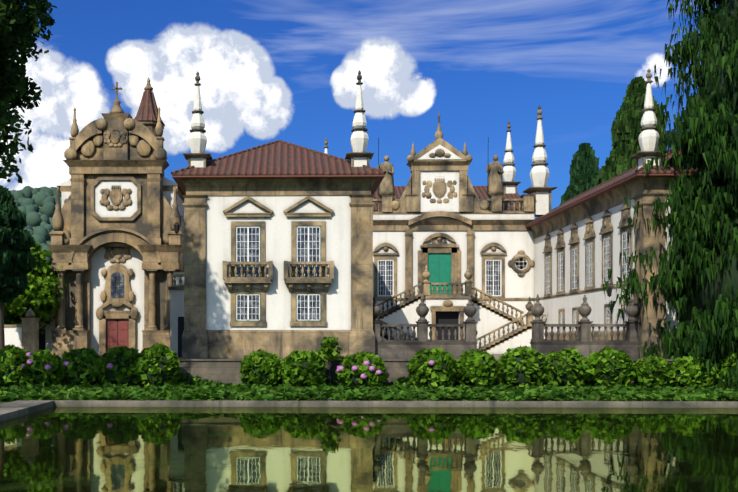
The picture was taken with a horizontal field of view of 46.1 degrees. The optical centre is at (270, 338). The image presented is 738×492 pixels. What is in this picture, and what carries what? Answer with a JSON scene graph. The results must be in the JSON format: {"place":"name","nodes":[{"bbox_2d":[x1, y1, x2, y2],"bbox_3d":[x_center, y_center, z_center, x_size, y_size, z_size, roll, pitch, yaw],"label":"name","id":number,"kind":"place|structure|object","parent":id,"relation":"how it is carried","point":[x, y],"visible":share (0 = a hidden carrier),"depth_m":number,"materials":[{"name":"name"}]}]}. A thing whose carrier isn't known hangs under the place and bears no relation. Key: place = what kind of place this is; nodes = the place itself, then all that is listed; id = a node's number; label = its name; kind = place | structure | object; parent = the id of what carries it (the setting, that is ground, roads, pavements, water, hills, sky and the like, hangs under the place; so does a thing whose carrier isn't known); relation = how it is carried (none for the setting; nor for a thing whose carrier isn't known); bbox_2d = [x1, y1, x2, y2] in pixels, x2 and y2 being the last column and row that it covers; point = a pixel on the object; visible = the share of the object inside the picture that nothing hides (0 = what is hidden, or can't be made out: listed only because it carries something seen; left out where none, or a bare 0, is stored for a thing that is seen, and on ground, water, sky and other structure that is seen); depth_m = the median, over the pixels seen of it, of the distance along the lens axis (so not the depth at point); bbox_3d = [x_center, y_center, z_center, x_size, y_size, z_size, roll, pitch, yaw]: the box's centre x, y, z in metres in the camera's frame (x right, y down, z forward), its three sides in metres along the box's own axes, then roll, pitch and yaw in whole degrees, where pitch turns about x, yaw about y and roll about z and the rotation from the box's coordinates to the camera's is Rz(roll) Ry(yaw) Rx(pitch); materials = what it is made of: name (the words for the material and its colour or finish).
{"place":"outdoors","nodes":[
{"label":"outdoors","id":0,"kind":"place"},
{"bbox_2d":[11,186,61,262],"bbox_3d":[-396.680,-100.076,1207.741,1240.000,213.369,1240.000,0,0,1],"label":"distant hill","id":1,"kind":"structure","parent":0,"point":[36,206],"depth_m":1022.60,"materials":[{"name":"green plant"}]},
{"bbox_2d":[0,0,715,218],"label":"sky","id":2,"kind":"structure","parent":0,"point":[269,70],"materials":[{"name":"blue"}]},
{"bbox_2d":[61,354,674,386],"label":"terrace","id":3,"kind":"structure","parent":0,"point":[224,371],"depth_m":46.28,"materials":[{"name":"grey stone"}]},
{"bbox_2d":[0,185,36,348],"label":"conifer","id":4,"kind":"object","parent":3,"relation":"on","point":[17,258],"visible":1,"depth_m":47.76,"materials":[{"name":"green plant"}]},
{"bbox_2d":[4,308,54,352],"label":"gate wall","id":5,"kind":"structure","parent":3,"relation":"on","point":[27,334],"depth_m":51.80,"materials":[{"name":"white paint"}]},
{"bbox_2d":[3,241,67,334],"bbox_3d":[-17.998,-2.861,57.925,8.921,8.257,8.973,0,0,1],"label":"tree","id":6,"kind":"object","parent":3,"relation":"on","point":[38,296],"visible":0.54,"depth_m":56.43,"materials":[{"name":"green plant"}]},
{"bbox_2d":[46,77,184,356],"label":"chapel","id":7,"kind":"structure","parent":3,"relation":"on","point":[116,247],"depth_m":57.39,"materials":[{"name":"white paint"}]},
{"bbox_2d":[168,271,183,357],"bbox_3d":[-5.529,-2.075,62.054,1.840,6.600,15.100,0,0,1],"label":"annex","id":8,"kind":"object","parent":3,"relation":"on","point":[176,289],"visible":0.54,"depth_m":54.61,"materials":[{"name":"stone"}]},
{"bbox_2d":[171,140,385,358],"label":"palace wing","id":9,"kind":"structure","parent":3,"relation":"on","point":[278,247],"depth_m":49.42,"materials":[{"name":"white paint"}]},
{"bbox_2d":[174,216,183,233],"bbox_3d":[-5.253,-6.604,50.096,0.874,1.100,0.364,0,0,1],"label":"lantern","id":10,"kind":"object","parent":9,"relation":"attached to","point":[176,226],"depth_m":50.01,"materials":[{"name":"grey metal"}]},
{"bbox_2d":[183,70,373,167],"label":"pinnacles","id":11,"kind":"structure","parent":9,"relation":"attached to","point":[358,156],"depth_m":49.89,"materials":[{"name":"white stone"}]},
{"bbox_2d":[373,114,534,323],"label":"central building facade","id":12,"kind":"structure","parent":3,"relation":"on","point":[441,217],"depth_m":71.09,"materials":[{"name":"white paint"}]},
{"bbox_2d":[377,137,503,195],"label":"statues","id":13,"kind":"object","parent":12,"relation":"on","point":[494,170],"visible":0.94,"depth_m":71.13,"materials":[{"name":"stone"}]},
{"bbox_2d":[502,105,556,216],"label":"pinnacles","id":14,"kind":"object","parent":12,"relation":"on","point":[539,178],"visible":0.62,"depth_m":71.62,"materials":[{"name":"paint"}]},
{"bbox_2d":[377,265,547,353],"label":"grand staircase","id":15,"kind":"structure","parent":3,"relation":"on","point":[498,331],"depth_m":67.99,"materials":[{"name":"white paint"}]},
{"bbox_2d":[373,294,640,358],"bbox_3d":[13.512,-0.666,49.666,15.686,3.782,0.840,0,0,1],"label":"balustrade","id":16,"kind":"object","parent":3,"relation":"on","point":[585,344],"visible":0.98,"depth_m":49.43,"materials":[{"name":"stone"}]},
{"bbox_2d":[560,142,599,204],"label":"cypress","id":17,"kind":"object","parent":3,"relation":"on","point":[584,171],"visible":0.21,"depth_m":117.38,"materials":[{"name":"green plant"}]},
{"bbox_2d":[525,148,703,358],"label":"palace wing","id":18,"kind":"structure","parent":3,"relation":"on","point":[581,241],"depth_m":55.29,"materials":[{"name":"white paint"}]},
{"bbox_2d":[630,69,666,169],"bbox_3d":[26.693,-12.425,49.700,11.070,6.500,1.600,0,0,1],"label":"pinnacle","id":19,"kind":"structure","parent":18,"relation":"attached to","point":[649,137],"depth_m":49.52,"materials":[{"name":"white stone"}]},
{"bbox_2d":[596,76,666,184],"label":"cypress","id":20,"kind":"object","parent":3,"relation":"on","point":[625,128],"visible":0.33,"depth_m":105.08,"materials":[{"name":"green plant"}]},
{"bbox_2d":[0,400,737,491],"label":"pool","id":21,"kind":"structure","parent":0,"point":[317,446],"depth_m":23.18,"materials":[{"name":"liquid"}]},
{"bbox_2d":[0,373,737,401],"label":"ground cover strip","id":22,"kind":"object","parent":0,"point":[197,388],"visible":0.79,"depth_m":38.23,"materials":[{"name":"green plant"}]},
{"bbox_2d":[0,337,737,389],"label":"hydrangea hedge row","id":23,"kind":"object","parent":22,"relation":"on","point":[158,364],"visible":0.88,"depth_m":44.04,"materials":[{"name":"green plant"}]},
{"label":"ground","id":24,"kind":"structure","parent":0,"visible":0},
{"bbox_2d":[0,0,56,182],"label":"tree","id":25,"kind":"object","parent":24,"relation":"on","point":[15,84],"visible":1,"depth_m":37.47,"materials":[{"name":"green plant"}]},
{"bbox_2d":[602,0,737,388],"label":"cedar","id":26,"kind":"object","parent":24,"relation":"on","point":[703,257],"visible":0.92,"depth_m":45.89,"materials":[{"name":"green plant"}]}
]}

